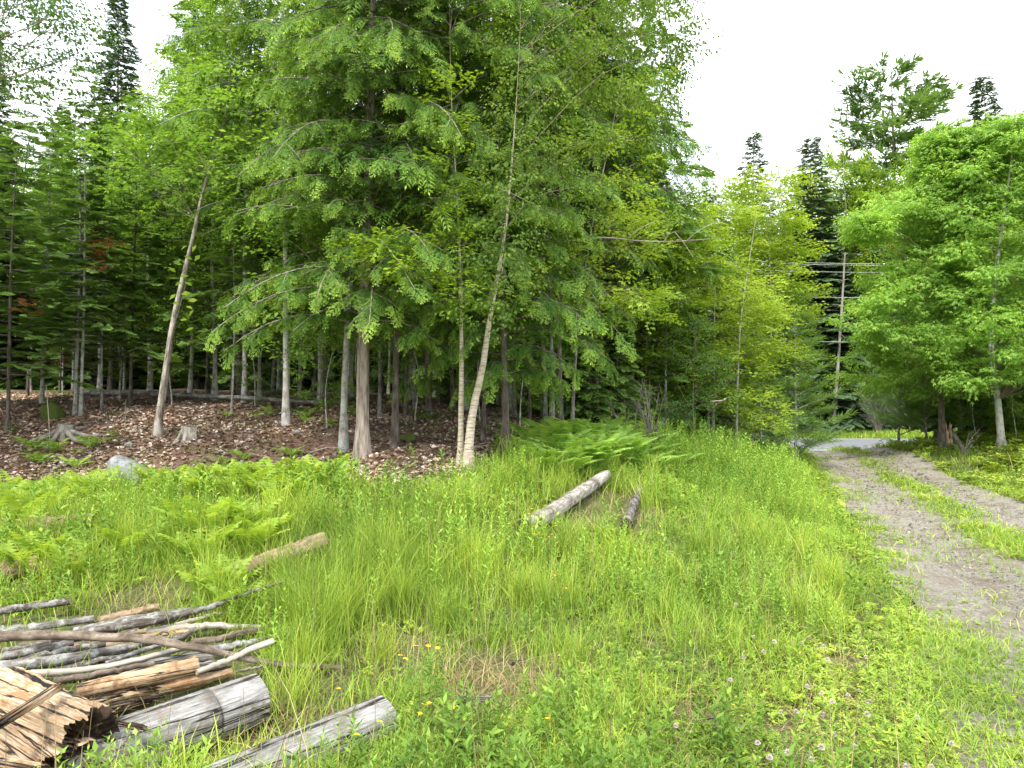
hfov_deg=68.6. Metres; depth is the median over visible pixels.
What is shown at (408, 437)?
mossy hump
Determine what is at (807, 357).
beech tree
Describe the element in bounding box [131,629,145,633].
stick
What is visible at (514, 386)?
beech sapling
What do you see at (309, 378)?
spruce tree
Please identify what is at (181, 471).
fern
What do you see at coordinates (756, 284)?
fir tree
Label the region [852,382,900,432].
dead bush
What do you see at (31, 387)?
beech tree
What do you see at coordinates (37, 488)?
fern
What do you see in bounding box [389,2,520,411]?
fir tree
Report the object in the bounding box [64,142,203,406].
fir tree
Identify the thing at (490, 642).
grass
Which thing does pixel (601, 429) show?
fern
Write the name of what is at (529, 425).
fern
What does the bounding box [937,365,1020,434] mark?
beech sapling
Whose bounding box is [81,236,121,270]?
dead spray
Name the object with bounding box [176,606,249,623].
stick
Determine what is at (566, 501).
log
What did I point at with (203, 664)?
log
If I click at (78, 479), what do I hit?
fern
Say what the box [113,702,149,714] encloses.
bark flake
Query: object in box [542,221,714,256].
bare limb
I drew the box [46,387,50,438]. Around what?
dead twig
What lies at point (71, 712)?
split block
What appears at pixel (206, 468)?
fern
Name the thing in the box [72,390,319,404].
log
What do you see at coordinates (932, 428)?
fir tree
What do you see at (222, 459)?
fern
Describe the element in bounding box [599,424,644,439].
fern
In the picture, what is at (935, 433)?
stump
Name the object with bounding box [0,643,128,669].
log
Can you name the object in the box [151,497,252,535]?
fern
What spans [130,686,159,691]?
bark flake
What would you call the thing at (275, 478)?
fern
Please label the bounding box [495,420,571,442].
fern
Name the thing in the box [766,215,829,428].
fir tree
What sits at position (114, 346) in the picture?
hemlock tree
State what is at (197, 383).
spruce tree
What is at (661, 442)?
fern
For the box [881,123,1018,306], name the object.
birch tree
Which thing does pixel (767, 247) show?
maple tree
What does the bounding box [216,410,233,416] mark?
fern
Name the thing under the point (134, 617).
stick
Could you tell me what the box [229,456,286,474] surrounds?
fern
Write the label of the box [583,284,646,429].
fir tree
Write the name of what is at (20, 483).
fern
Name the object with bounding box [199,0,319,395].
fir tree
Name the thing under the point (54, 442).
fern
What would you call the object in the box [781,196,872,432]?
fir tree
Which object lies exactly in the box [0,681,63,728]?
splinter
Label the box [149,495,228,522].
fern
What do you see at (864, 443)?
road
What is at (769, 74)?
sky
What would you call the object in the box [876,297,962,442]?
young pine
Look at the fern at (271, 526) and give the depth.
5.56 m
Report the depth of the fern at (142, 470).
8.19 m
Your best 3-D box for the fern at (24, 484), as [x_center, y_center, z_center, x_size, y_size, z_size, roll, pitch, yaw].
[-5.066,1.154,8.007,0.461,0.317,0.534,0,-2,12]
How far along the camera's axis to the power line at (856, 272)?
35.04 m
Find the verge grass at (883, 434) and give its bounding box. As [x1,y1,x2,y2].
[721,428,957,438]
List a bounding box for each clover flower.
[765,754,772,766]
[802,684,808,709]
[817,743,824,764]
[944,740,954,766]
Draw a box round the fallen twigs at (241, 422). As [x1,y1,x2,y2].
[0,389,566,485]
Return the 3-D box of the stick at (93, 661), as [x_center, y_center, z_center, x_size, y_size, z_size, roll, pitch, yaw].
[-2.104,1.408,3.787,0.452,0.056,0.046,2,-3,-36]
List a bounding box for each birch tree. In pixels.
[0,0,124,108]
[324,0,539,466]
[434,0,724,470]
[670,172,736,315]
[687,186,773,414]
[753,193,848,332]
[780,134,910,365]
[813,163,930,367]
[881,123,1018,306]
[962,110,1023,325]
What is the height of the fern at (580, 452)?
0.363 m
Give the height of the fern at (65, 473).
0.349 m
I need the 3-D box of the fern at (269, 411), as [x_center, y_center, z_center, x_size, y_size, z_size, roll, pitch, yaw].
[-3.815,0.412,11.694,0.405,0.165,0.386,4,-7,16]
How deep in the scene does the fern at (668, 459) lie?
10.15 m
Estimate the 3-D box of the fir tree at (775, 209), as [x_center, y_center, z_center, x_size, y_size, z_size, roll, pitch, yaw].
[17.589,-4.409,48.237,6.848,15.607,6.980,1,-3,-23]
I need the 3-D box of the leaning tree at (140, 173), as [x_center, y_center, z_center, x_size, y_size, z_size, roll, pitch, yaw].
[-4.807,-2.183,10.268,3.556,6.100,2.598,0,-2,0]
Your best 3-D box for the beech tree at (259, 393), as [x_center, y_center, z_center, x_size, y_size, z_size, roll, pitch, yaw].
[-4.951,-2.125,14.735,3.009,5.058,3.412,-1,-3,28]
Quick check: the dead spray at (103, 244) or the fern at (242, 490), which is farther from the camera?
the dead spray at (103, 244)
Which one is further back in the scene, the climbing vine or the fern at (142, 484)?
the climbing vine
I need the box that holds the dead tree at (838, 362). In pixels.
[825,252,851,432]
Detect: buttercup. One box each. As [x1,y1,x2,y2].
[395,657,407,697]
[545,717,548,752]
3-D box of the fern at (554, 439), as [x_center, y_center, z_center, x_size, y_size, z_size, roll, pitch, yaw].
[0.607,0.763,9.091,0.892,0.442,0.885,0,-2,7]
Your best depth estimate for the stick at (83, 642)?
4.04 m
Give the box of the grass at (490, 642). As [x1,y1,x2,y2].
[0,424,1023,767]
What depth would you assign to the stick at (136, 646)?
4.05 m
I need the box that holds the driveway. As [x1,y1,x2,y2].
[810,447,1023,767]
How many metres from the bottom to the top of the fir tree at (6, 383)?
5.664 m
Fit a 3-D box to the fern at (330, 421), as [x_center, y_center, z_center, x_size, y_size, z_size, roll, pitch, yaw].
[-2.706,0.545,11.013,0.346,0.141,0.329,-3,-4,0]
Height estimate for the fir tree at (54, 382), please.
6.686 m
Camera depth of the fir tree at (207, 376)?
15.53 m
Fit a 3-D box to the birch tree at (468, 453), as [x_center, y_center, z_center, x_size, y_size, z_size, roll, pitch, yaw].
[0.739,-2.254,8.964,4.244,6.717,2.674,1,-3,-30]
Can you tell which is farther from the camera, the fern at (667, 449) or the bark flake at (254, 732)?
the fern at (667, 449)
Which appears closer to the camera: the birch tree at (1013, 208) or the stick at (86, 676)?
the stick at (86, 676)
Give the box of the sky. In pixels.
[0,0,1023,320]
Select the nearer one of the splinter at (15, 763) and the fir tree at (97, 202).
the splinter at (15, 763)
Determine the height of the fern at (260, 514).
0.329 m
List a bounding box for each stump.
[30,423,105,450]
[171,425,201,444]
[928,429,952,445]
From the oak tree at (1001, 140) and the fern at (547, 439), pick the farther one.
the oak tree at (1001, 140)
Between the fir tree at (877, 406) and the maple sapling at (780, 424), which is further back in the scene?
the fir tree at (877, 406)
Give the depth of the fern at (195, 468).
7.35 m
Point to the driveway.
(937, 581)
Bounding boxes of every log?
[0,551,76,580]
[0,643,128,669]
[2,513,97,531]
[57,673,269,767]
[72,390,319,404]
[76,656,199,697]
[89,664,232,706]
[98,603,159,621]
[108,652,212,675]
[109,744,170,767]
[143,760,161,767]
[199,658,228,667]
[201,696,397,767]
[227,532,329,577]
[515,470,610,535]
[620,485,643,530]
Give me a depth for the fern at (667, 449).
11.36 m
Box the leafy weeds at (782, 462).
[0,406,1023,767]
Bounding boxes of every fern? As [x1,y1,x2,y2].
[0,469,26,490]
[0,479,37,491]
[0,484,47,501]
[0,488,76,515]
[0,496,47,538]
[0,532,72,578]
[0,541,45,579]
[2,475,63,489]
[9,526,102,554]
[12,436,49,448]
[15,488,59,498]
[18,452,62,464]
[25,479,44,491]
[29,482,55,502]
[35,436,73,448]
[42,537,121,577]
[44,474,101,503]
[47,468,98,487]
[55,455,94,466]
[57,465,119,487]
[67,480,109,504]
[73,435,110,447]
[77,479,114,490]
[92,523,159,555]
[132,464,185,478]
[132,466,179,478]
[138,473,182,493]
[143,467,197,494]
[144,465,192,474]
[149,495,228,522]
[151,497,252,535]
[156,521,241,559]
[159,516,203,539]
[163,466,195,485]
[164,468,201,479]
[171,461,217,474]
[174,462,237,498]
[176,554,253,596]
[179,470,226,498]
[187,461,249,475]
[194,554,263,584]
[195,505,251,517]
[197,463,224,476]
[200,577,263,611]
[201,466,275,500]
[205,455,235,462]
[206,496,282,522]
[209,484,241,499]
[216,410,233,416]
[217,517,291,553]
[228,477,257,500]
[228,511,294,540]
[229,448,262,459]
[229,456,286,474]
[230,460,292,495]
[238,473,297,496]
[243,410,265,417]
[245,474,302,505]
[249,457,311,478]
[258,404,281,414]
[271,446,303,456]
[271,474,305,485]
[271,480,311,502]
[288,456,359,488]
[292,452,352,481]
[293,407,317,416]
[296,414,313,421]
[319,416,339,423]
[340,404,355,414]
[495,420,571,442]
[507,441,558,458]
[510,435,555,449]
[513,420,572,436]
[518,449,574,477]
[519,418,594,435]
[519,449,574,471]
[520,432,586,453]
[527,429,596,448]
[536,420,609,441]
[538,444,602,476]
[539,433,629,472]
[541,440,574,449]
[541,445,603,473]
[544,416,610,434]
[545,445,600,467]
[550,419,623,438]
[553,434,613,449]
[566,432,633,472]
[574,432,616,445]
[575,422,641,447]
[575,446,620,469]
[590,421,628,432]
[590,423,642,444]
[593,416,646,428]
[596,427,618,435]
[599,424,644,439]
[610,436,657,464]
[614,437,664,461]
[618,447,677,469]
[630,428,677,440]
[637,431,681,454]
[637,450,689,466]
[653,452,703,465]
[655,444,680,452]
[667,446,708,455]
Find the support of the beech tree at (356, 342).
on the ground at (330, 442)
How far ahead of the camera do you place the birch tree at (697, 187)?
40.07 m
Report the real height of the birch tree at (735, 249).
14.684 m
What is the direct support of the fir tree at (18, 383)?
on the ground at (330, 442)
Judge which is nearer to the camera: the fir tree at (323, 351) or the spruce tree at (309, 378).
the fir tree at (323, 351)
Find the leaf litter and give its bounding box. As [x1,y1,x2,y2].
[0,390,567,513]
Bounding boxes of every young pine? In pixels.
[723,337,798,455]
[756,283,859,460]
[849,307,937,444]
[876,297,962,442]
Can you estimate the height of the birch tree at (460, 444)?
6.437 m
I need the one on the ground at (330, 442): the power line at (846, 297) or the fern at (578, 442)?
the fern at (578, 442)
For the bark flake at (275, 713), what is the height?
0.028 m
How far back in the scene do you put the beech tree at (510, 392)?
15.97 m
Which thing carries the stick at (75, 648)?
on the ground at (330, 442)
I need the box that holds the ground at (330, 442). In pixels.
[0,388,1023,767]
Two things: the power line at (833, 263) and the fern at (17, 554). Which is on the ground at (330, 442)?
the fern at (17, 554)
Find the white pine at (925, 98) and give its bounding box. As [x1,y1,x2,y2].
[789,50,997,285]
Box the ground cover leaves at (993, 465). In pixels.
[1,421,1023,767]
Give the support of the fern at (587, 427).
on the ground at (330, 442)
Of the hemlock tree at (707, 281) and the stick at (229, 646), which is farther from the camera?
the hemlock tree at (707, 281)
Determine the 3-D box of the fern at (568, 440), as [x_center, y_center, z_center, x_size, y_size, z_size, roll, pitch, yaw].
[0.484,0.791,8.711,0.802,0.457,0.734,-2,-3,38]
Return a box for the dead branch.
[705,398,726,415]
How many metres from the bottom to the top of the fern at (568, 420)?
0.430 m
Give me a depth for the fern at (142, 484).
7.55 m
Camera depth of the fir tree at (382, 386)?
18.23 m
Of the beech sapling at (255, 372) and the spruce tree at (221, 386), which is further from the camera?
the spruce tree at (221, 386)
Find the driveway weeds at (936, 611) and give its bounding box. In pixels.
[806,443,1023,767]
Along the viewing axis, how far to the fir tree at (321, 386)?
13.23 m
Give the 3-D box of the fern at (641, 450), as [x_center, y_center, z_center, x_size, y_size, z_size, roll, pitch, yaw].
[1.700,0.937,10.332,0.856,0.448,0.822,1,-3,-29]
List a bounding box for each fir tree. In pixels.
[0,33,54,385]
[0,78,81,397]
[0,115,97,402]
[0,122,103,430]
[0,187,83,389]
[0,263,47,389]
[0,264,38,389]
[0,373,19,389]
[3,97,157,414]
[18,58,138,415]
[20,126,100,392]
[24,137,101,389]
[33,283,145,389]
[45,215,91,392]
[48,355,160,389]
[58,108,159,411]
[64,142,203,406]
[79,191,205,389]
[81,116,171,390]
[91,88,203,369]
[128,0,270,393]
[128,130,211,403]
[134,196,189,377]
[158,146,270,388]
[177,116,288,414]
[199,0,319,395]
[202,243,267,389]
[227,6,331,398]
[253,245,302,371]
[261,234,310,387]
[267,83,347,404]
[271,1,381,395]
[291,297,357,392]
[303,305,356,385]
[308,0,431,416]
[329,1,437,411]
[339,333,421,392]
[343,7,467,415]
[355,285,410,394]
[381,3,571,441]
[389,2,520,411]
[389,296,500,397]
[400,301,479,402]
[435,331,527,403]
[437,15,576,414]
[448,319,493,369]
[472,0,626,425]
[474,34,602,422]
[489,0,614,417]
[498,325,535,407]
[516,350,593,413]
[526,300,579,418]
[535,0,737,421]
[563,296,619,423]
[578,269,629,414]
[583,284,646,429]
[585,152,706,420]
[611,330,691,427]
[634,238,694,402]
[667,210,752,440]
[701,249,763,428]
[718,225,787,427]
[746,230,826,430]
[765,195,806,280]
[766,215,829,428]
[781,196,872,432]
[785,314,832,433]
[806,170,844,256]
[813,245,885,433]
[816,206,876,417]
[818,285,885,433]
[835,223,909,430]
[836,186,879,276]
[846,234,934,432]
[870,359,919,432]
[903,227,963,428]
[910,288,993,431]
[917,279,1004,434]
[934,259,1015,425]
[975,244,1023,427]
[994,278,1023,428]
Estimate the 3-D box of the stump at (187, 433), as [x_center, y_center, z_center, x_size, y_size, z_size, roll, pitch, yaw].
[-4.325,0.703,9.940,0.386,0.305,0.473,0,-2,0]
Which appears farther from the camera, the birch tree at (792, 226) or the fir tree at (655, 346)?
the birch tree at (792, 226)
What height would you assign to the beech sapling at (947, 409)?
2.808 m
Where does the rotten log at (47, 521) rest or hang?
on the ground at (330, 442)
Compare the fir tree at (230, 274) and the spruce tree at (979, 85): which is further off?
the spruce tree at (979, 85)
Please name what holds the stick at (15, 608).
on the ground at (330, 442)
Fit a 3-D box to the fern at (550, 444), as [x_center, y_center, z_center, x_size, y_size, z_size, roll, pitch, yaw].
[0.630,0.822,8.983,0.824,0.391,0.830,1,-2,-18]
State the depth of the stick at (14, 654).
3.85 m
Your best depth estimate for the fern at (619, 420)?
11.41 m
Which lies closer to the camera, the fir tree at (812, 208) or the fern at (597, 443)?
the fern at (597, 443)
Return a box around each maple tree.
[479,28,690,421]
[609,178,734,427]
[647,185,789,434]
[683,206,810,445]
[703,162,846,447]
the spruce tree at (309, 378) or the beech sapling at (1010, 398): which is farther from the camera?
the spruce tree at (309, 378)
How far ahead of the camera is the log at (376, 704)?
3.01 m
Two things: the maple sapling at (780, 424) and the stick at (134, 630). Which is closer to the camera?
the stick at (134, 630)
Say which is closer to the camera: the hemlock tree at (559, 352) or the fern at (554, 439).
the fern at (554, 439)
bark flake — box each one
[88,691,127,699]
[105,699,138,707]
[112,720,151,733]
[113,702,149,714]
[121,692,174,702]
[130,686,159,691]
[197,746,215,753]
[246,729,271,738]
[261,712,292,726]
[269,710,286,716]
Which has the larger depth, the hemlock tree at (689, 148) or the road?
the road
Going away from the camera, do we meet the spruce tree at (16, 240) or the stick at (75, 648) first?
the stick at (75, 648)
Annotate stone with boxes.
[124,442,132,446]
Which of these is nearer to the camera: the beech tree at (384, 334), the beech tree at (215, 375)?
the beech tree at (215, 375)
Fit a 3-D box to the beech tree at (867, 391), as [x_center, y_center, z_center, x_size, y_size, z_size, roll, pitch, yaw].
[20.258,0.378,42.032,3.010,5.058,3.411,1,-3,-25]
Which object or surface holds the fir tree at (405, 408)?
on the ground at (330, 442)
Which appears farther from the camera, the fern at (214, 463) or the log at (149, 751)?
the fern at (214, 463)
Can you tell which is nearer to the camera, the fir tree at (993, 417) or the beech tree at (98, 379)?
the beech tree at (98, 379)
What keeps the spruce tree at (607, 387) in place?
on the ground at (330, 442)
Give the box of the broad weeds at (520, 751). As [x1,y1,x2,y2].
[0,419,946,767]
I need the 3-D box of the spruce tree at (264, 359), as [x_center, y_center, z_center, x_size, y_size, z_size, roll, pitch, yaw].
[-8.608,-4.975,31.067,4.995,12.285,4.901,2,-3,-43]
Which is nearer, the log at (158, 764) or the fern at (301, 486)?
the log at (158, 764)
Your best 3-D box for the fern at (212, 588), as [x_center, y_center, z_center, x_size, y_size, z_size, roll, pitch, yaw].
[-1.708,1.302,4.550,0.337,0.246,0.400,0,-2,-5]
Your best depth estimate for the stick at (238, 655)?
3.69 m
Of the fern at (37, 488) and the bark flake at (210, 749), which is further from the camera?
the fern at (37, 488)
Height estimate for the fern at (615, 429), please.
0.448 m
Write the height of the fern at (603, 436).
0.481 m
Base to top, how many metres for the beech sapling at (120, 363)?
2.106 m
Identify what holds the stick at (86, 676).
on the ground at (330, 442)
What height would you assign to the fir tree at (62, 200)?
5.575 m
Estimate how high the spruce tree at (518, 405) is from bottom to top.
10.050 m
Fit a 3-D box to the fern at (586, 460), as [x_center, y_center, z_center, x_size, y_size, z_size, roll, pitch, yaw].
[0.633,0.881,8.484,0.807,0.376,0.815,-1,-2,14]
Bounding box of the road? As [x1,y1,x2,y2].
[775,438,912,451]
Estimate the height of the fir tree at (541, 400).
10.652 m
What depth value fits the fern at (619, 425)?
10.66 m
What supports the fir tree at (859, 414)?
on the ground at (330, 442)
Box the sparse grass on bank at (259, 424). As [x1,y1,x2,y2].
[0,390,568,477]
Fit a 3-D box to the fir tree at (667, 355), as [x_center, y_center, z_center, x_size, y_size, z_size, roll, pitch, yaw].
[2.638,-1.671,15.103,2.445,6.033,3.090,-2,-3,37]
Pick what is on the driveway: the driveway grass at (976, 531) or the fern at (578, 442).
the driveway grass at (976, 531)
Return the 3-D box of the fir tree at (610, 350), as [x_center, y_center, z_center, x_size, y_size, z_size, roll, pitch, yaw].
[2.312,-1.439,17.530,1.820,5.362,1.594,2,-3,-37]
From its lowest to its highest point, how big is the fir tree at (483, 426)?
7.456 m
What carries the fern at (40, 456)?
on the ground at (330, 442)
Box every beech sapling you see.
[73,285,162,401]
[120,293,221,404]
[217,308,296,406]
[272,318,382,427]
[313,295,407,397]
[372,313,457,420]
[422,315,536,419]
[477,310,561,435]
[926,366,991,435]
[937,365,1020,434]
[979,349,1023,423]
[980,361,1023,440]
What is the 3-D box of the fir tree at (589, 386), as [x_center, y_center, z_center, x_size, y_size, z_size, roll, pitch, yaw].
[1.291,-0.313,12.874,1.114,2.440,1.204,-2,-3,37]
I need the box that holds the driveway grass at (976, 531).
[808,446,1023,767]
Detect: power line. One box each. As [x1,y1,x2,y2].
[725,261,885,265]
[740,260,859,263]
[744,269,894,272]
[824,297,876,297]
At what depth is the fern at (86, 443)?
9.75 m
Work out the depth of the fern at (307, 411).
11.59 m
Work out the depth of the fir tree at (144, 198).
16.73 m
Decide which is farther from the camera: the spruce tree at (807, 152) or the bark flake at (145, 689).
the spruce tree at (807, 152)
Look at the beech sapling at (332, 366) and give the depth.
10.60 m
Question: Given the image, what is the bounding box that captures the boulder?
[107,455,145,489]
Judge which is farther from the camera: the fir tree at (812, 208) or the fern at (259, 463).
the fir tree at (812, 208)
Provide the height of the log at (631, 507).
0.273 m
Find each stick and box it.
[0,598,70,614]
[0,615,93,630]
[0,630,343,669]
[0,640,49,652]
[0,640,73,660]
[3,642,105,666]
[12,641,91,659]
[19,628,138,644]
[30,648,184,676]
[50,581,282,642]
[51,650,143,668]
[54,661,154,683]
[73,606,210,629]
[105,627,197,663]
[106,631,160,646]
[108,732,131,764]
[126,623,175,632]
[128,634,190,649]
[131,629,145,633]
[146,622,260,632]
[155,629,189,635]
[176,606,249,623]
[191,627,264,643]
[196,638,274,674]
[208,630,294,650]
[236,665,272,672]
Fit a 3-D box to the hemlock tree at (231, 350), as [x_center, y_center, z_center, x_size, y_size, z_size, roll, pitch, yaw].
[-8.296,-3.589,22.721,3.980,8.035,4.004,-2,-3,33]
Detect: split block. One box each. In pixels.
[0,666,119,767]
[0,724,96,767]
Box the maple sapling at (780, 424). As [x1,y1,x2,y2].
[732,395,804,453]
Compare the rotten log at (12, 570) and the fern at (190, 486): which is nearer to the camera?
the rotten log at (12, 570)
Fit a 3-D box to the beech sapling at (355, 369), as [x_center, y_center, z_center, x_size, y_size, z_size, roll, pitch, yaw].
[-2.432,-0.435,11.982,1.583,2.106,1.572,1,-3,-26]
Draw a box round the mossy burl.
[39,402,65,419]
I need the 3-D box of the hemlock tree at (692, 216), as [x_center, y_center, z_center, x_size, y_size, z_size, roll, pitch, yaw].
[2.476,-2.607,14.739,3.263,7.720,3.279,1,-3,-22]
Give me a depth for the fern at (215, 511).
5.79 m
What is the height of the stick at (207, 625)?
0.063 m
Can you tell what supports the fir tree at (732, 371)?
on the ground at (330, 442)
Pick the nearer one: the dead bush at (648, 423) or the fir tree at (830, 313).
the dead bush at (648, 423)
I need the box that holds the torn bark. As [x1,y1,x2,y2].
[945,421,952,444]
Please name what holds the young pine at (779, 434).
on the ground at (330, 442)
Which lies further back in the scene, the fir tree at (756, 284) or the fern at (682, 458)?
the fir tree at (756, 284)
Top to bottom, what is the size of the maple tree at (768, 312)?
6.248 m
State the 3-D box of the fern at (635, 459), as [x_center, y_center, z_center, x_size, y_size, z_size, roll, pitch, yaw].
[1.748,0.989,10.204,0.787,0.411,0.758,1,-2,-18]
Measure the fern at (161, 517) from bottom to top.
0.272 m
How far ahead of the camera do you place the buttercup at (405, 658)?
3.60 m
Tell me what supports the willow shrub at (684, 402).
on the ground at (330, 442)
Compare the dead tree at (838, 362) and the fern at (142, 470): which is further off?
the dead tree at (838, 362)
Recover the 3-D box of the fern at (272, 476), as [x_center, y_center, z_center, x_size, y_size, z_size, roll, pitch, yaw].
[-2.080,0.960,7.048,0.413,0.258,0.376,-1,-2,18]
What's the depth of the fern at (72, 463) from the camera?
9.19 m
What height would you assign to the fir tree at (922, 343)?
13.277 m
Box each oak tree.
[822,113,1023,450]
[888,109,1023,449]
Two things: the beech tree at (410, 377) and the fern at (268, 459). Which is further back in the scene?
the beech tree at (410, 377)
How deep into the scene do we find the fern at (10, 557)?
5.20 m
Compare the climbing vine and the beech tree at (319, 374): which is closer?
the climbing vine
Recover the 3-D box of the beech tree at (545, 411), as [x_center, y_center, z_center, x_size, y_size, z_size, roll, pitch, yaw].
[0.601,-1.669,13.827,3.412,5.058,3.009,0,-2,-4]
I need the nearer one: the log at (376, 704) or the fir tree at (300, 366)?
the log at (376, 704)
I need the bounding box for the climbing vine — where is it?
[160,245,199,423]
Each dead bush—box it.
[599,397,643,427]
[621,374,671,443]
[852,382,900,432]
[945,426,983,455]
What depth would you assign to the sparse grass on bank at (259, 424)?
10.75 m
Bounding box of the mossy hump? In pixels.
[400,434,415,442]
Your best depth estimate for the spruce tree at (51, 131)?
24.23 m
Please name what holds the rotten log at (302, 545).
on the ground at (330, 442)
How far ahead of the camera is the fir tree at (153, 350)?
20.80 m
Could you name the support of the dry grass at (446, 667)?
on the ground at (330, 442)
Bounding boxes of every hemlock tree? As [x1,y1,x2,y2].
[53,166,117,389]
[91,0,341,394]
[116,149,221,391]
[156,0,418,426]
[179,228,273,391]
[183,197,270,389]
[204,0,554,459]
[231,0,559,449]
[320,0,533,418]
[372,0,636,454]
[459,0,681,420]
[487,0,725,422]
[576,57,723,419]
[681,214,749,376]
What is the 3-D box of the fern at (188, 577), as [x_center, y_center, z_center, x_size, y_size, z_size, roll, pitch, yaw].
[-1.877,1.251,4.727,0.449,0.304,0.415,-2,-4,-1]
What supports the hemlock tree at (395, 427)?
on the ground at (330, 442)
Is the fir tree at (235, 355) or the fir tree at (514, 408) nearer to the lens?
the fir tree at (514, 408)
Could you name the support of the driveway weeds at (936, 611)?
on the driveway
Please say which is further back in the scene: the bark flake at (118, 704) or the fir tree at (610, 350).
the fir tree at (610, 350)
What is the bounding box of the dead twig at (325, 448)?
[310,447,348,452]
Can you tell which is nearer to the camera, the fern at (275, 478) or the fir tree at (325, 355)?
the fern at (275, 478)
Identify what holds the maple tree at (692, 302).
on the ground at (330, 442)
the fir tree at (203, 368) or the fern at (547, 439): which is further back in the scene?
the fir tree at (203, 368)
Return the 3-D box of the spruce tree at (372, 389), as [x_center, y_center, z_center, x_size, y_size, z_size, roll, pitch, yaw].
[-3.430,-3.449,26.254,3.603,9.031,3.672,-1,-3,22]
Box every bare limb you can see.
[488,259,505,299]
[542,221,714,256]
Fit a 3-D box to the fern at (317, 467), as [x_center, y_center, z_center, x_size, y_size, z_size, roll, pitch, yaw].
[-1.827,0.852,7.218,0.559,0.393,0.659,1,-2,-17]
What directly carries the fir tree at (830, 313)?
on the ground at (330, 442)
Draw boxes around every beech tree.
[0,148,112,390]
[17,117,185,389]
[33,104,239,390]
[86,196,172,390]
[88,45,263,392]
[89,75,305,400]
[133,0,364,402]
[176,0,496,452]
[181,152,336,396]
[198,106,346,393]
[209,102,375,399]
[229,231,314,392]
[271,116,432,396]
[330,313,387,374]
[343,130,459,399]
[369,308,406,393]
[369,308,442,348]
[402,186,549,410]
[437,20,615,411]
[455,172,634,422]
[456,289,527,404]
[678,219,745,383]
[767,325,832,409]
[804,347,846,416]
[821,327,877,410]
[852,355,899,410]
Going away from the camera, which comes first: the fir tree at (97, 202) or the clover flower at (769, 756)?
the clover flower at (769, 756)
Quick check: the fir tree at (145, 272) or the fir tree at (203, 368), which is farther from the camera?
the fir tree at (203, 368)
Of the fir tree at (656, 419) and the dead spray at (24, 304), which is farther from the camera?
the fir tree at (656, 419)
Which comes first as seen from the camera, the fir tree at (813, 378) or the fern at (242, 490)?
the fern at (242, 490)
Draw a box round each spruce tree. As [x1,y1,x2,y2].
[0,48,52,374]
[23,103,95,389]
[32,181,78,389]
[35,0,188,389]
[157,2,270,389]
[171,349,268,389]
[193,350,262,389]
[225,266,310,389]
[247,313,342,391]
[252,333,341,391]
[290,332,375,392]
[330,330,391,392]
[369,300,455,397]
[480,239,576,415]
[497,4,684,418]
[548,69,722,401]
[599,170,716,426]
[674,189,769,449]
[725,132,785,391]
[751,136,876,405]
[958,75,1021,308]
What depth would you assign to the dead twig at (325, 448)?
9.55 m
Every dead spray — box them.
[7,298,42,314]
[33,354,70,367]
[80,240,107,270]
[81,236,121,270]
[92,231,128,262]
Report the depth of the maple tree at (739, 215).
17.51 m
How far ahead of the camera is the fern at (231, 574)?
4.92 m
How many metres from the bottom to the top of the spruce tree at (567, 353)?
10.754 m
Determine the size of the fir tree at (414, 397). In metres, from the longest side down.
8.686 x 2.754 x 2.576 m
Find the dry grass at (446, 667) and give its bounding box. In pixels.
[0,461,1007,767]
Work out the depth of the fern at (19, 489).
7.48 m
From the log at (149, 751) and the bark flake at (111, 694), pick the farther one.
the bark flake at (111, 694)
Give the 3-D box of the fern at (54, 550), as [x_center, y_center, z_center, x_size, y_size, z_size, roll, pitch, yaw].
[-3.011,1.242,5.165,0.488,0.297,0.430,14,-13,3]
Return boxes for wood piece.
[456,695,492,704]
[510,659,521,665]
[694,716,713,722]
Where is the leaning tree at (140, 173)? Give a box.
[62,1,287,437]
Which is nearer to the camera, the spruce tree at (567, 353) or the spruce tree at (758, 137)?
the spruce tree at (567, 353)
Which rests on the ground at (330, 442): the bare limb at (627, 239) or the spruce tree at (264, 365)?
the spruce tree at (264, 365)
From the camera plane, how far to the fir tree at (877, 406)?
43.89 m
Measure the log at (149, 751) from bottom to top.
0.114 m
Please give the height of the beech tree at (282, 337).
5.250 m
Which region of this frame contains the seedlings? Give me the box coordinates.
[0,386,555,491]
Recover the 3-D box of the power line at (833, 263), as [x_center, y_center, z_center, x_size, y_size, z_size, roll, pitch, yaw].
[13.937,-6.113,36.234,20.523,2.512,0.019,-1,-3,27]
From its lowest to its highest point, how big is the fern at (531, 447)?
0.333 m
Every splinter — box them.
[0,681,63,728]
[0,757,48,767]
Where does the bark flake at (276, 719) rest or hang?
on the ground at (330, 442)
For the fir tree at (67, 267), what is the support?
on the ground at (330, 442)
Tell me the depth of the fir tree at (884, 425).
42.95 m
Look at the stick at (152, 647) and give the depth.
3.84 m
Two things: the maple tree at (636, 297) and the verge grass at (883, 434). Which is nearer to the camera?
the maple tree at (636, 297)
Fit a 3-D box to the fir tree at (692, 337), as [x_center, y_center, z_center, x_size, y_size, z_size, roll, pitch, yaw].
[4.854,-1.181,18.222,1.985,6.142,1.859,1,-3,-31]
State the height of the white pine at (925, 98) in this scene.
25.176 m
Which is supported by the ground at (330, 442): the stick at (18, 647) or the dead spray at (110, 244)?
the stick at (18, 647)
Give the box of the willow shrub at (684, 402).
[637,305,743,442]

